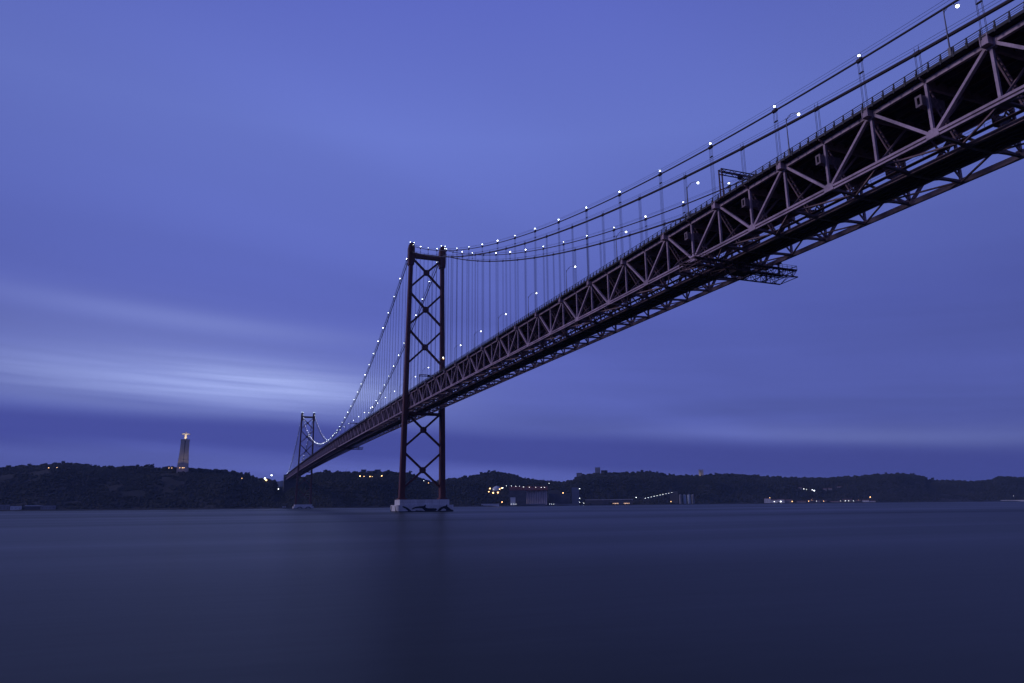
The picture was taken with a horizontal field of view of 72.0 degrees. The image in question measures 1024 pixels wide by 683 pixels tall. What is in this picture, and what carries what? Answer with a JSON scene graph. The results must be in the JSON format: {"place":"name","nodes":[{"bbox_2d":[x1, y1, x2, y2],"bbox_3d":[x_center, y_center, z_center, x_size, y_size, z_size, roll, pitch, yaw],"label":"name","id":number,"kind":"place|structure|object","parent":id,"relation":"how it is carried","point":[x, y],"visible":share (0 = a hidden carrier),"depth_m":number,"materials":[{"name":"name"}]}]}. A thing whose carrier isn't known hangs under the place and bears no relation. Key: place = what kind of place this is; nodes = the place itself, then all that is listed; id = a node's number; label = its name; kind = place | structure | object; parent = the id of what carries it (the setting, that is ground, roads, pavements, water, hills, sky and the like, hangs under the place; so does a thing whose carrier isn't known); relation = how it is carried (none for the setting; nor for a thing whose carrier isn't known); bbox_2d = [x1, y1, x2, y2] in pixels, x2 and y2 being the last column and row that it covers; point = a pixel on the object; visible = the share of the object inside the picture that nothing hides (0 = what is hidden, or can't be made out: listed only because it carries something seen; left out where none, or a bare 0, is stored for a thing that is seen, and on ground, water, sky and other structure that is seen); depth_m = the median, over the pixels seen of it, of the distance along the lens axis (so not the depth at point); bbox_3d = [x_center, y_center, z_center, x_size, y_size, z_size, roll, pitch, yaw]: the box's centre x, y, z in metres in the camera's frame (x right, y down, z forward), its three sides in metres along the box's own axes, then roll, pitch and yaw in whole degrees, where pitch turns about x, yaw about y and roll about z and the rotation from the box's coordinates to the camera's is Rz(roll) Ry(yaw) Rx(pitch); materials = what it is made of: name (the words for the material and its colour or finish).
{"place":"outdoors","nodes":[
{"label":"outdoors","id":0,"kind":"place"},
{"bbox_2d":[277,480,282,486],"bbox_3d":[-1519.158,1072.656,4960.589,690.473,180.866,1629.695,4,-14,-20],"label":"building","id":1,"kind":"structure","parent":0,"point":[279,483],"depth_m":4698.10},
{"bbox_2d":[0,501,1023,682],"bbox_3d":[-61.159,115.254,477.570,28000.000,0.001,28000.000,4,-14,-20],"label":"water","id":2,"kind":"structure","parent":0,"point":[913,592],"depth_m":32.87,"materials":[{"name":"blue liquid"}]},
{"bbox_2d":[292,504,312,508],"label":"bridge pier","id":3,"kind":"structure","parent":2,"relation":"in","point":[303,506],"depth_m":1392.85,"materials":[{"name":"concrete"}]},
{"bbox_2d":[390,499,453,511],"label":"bridge pier","id":4,"kind":"structure","parent":2,"relation":"in","point":[429,505],"depth_m":469.46,"materials":[{"name":"concrete"}]},
{"bbox_2d":[283,0,1023,504],"bbox_3d":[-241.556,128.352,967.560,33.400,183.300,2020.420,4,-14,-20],"label":"suspension bridge","id":5,"kind":"structure","parent":4,"relation":"on","point":[967,86],"depth_m":168.20,"materials":[{"name":"red metal"}]},
{"bbox_2d":[336,446,362,449],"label":"inspection gantry","id":6,"kind":"object","parent":5,"relation":"hanging from","point":[348,448],"visible":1,"depth_m":831.45,"materials":[{"name":"black metal"}]},
{"bbox_2d":[418,374,433,385],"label":"sign gantry","id":7,"kind":"object","parent":5,"relation":"on","point":[423,376],"visible":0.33,"depth_m":460.37,"materials":[{"name":"grey metal"}]},
{"bbox_2d":[616,231,626,260],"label":"street lamp","id":8,"kind":"object","parent":5,"relation":"on","point":[616,244],"visible":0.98,"depth_m":217.62,"materials":[{"name":"grey metal"}]},
{"bbox_2d":[686,181,698,217],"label":"street lamp","id":9,"kind":"object","parent":5,"relation":"on","point":[688,212],"visible":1,"depth_m":182.61,"materials":[{"name":"grey metal"}]},
{"bbox_2d":[718,168,753,198],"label":"sign gantry","id":10,"kind":"object","parent":5,"relation":"on","point":[740,176],"visible":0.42,"depth_m":170.93,"materials":[{"name":"grey metal"}]},
{"bbox_2d":[679,252,797,284],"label":"inspection gantry","id":11,"kind":"object","parent":5,"relation":"hanging from","point":[735,271],"visible":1,"depth_m":178.91,"materials":[{"name":"black metal"}]},
{"bbox_2d":[786,112,799,155],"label":"street lamp","id":12,"kind":"object","parent":5,"relation":"on","point":[789,149],"visible":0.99,"depth_m":149.09,"materials":[{"name":"grey metal"}]},
{"bbox_2d":[943,3,959,55],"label":"street lamp","id":13,"kind":"object","parent":5,"relation":"on","point":[956,5],"visible":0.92,"depth_m":115.27,"materials":[{"name":"grey metal"}]},
{"bbox_2d":[0,467,1023,510],"bbox_3d":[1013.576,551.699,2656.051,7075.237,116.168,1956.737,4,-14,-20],"label":"hills","id":14,"kind":"structure","parent":0,"point":[167,482],"depth_m":1969.88,"materials":[{"name":"green plant"}]},
{"bbox_2d":[0,505,9,509],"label":"shore shed","id":15,"kind":"structure","parent":14,"relation":"on","point":[4,507],"depth_m":1524.43,"materials":[{"name":"grey"}]},
{"bbox_2d":[10,506,21,509],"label":"shore shed","id":16,"kind":"structure","parent":14,"relation":"on","point":[15,507],"depth_m":1522.74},
{"bbox_2d":[25,505,40,509],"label":"shore shed","id":17,"kind":"structure","parent":14,"relation":"on","point":[32,507],"depth_m":1512.73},
{"bbox_2d":[40,505,55,509],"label":"shore shed","id":18,"kind":"structure","parent":14,"relation":"on","point":[47,507],"depth_m":1516.00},
{"bbox_2d":[176,432,189,471],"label":"hilltop monument","id":19,"kind":"object","parent":14,"relation":"on","point":[183,462],"visible":0.99,"depth_m":1846.80,"materials":[{"name":"stone"}]},
{"bbox_2d":[481,503,498,505],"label":"wharf wall","id":20,"kind":"structure","parent":14,"relation":"on","point":[496,504],"depth_m":1824.57,"materials":[{"name":"grey concrete"}]},
{"bbox_2d":[492,486,500,490],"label":"building","id":21,"kind":"structure","parent":14,"relation":"on","point":[496,488],"depth_m":2022.98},
{"bbox_2d":[0,462,1023,509],"bbox_3d":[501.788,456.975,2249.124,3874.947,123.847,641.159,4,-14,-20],"label":"woodland","id":22,"kind":"object","parent":14,"relation":"on","point":[280,497],"visible":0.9,"depth_m":1865.56,"materials":[{"name":"green plant"}]},
{"bbox_2d":[510,497,515,504],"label":"terminal shed","id":23,"kind":"structure","parent":14,"relation":"on","point":[512,500],"depth_m":1863.50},
{"bbox_2d":[509,490,525,504],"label":"terminal annex","id":24,"kind":"object","parent":14,"relation":"on","point":[519,496],"visible":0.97,"depth_m":1880.75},
{"bbox_2d":[526,490,546,504],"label":"ribbed silo","id":25,"kind":"object","parent":14,"relation":"on","point":[536,496],"visible":0.73,"depth_m":1916.34,"materials":[{"name":"concrete"}]},
{"bbox_2d":[509,486,547,489],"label":"conveyor gallery","id":26,"kind":"object","parent":25,"relation":"on","point":[527,488],"visible":0.93,"depth_m":1914.13,"materials":[{"name":"metal"}]},
{"bbox_2d":[548,493,569,503],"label":"terminal block","id":27,"kind":"structure","parent":14,"relation":"on","point":[559,498],"depth_m":1929.32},
{"bbox_2d":[549,504,578,505],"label":"wharf wall","id":28,"kind":"structure","parent":14,"relation":"on","point":[566,504],"depth_m":1921.22,"materials":[{"name":"grey concrete"}]},
{"bbox_2d":[572,487,579,504],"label":"silo tower","id":29,"kind":"structure","parent":14,"relation":"on","point":[575,495],"depth_m":1979.86,"materials":[{"name":"grey concrete"}]},
{"bbox_2d":[585,499,608,504],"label":"wharf shed","id":30,"kind":"structure","parent":14,"relation":"on","point":[597,502],"depth_m":2006.02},
{"bbox_2d":[595,467,599,473],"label":"hilltop tower block","id":31,"kind":"structure","parent":14,"relation":"on","point":[597,469],"depth_m":2397.13,"materials":[{"name":"grey concrete"}]},
{"bbox_2d":[609,499,632,503],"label":"wharf shed","id":32,"kind":"structure","parent":14,"relation":"on","point":[622,501],"depth_m":2033.08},
{"bbox_2d":[644,493,672,502],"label":"conveyor trestle","id":33,"kind":"object","parent":14,"relation":"on","point":[659,496],"visible":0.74,"depth_m":2070.98,"materials":[{"name":"grey metal"}]},
{"bbox_2d":[670,492,677,503],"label":"conveyor house","id":34,"kind":"structure","parent":14,"relation":"on","point":[674,498],"depth_m":2089.37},
{"bbox_2d":[764,498,770,502],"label":"village house","id":35,"kind":"structure","parent":14,"relation":"on","point":[767,500],"depth_m":2256.45,"materials":[{"name":"ceramic"}]},
{"bbox_2d":[0,0,1023,481],"label":"sky","id":36,"kind":"structure","parent":0,"point":[211,211],"materials":[{"name":"blue"}]}
]}

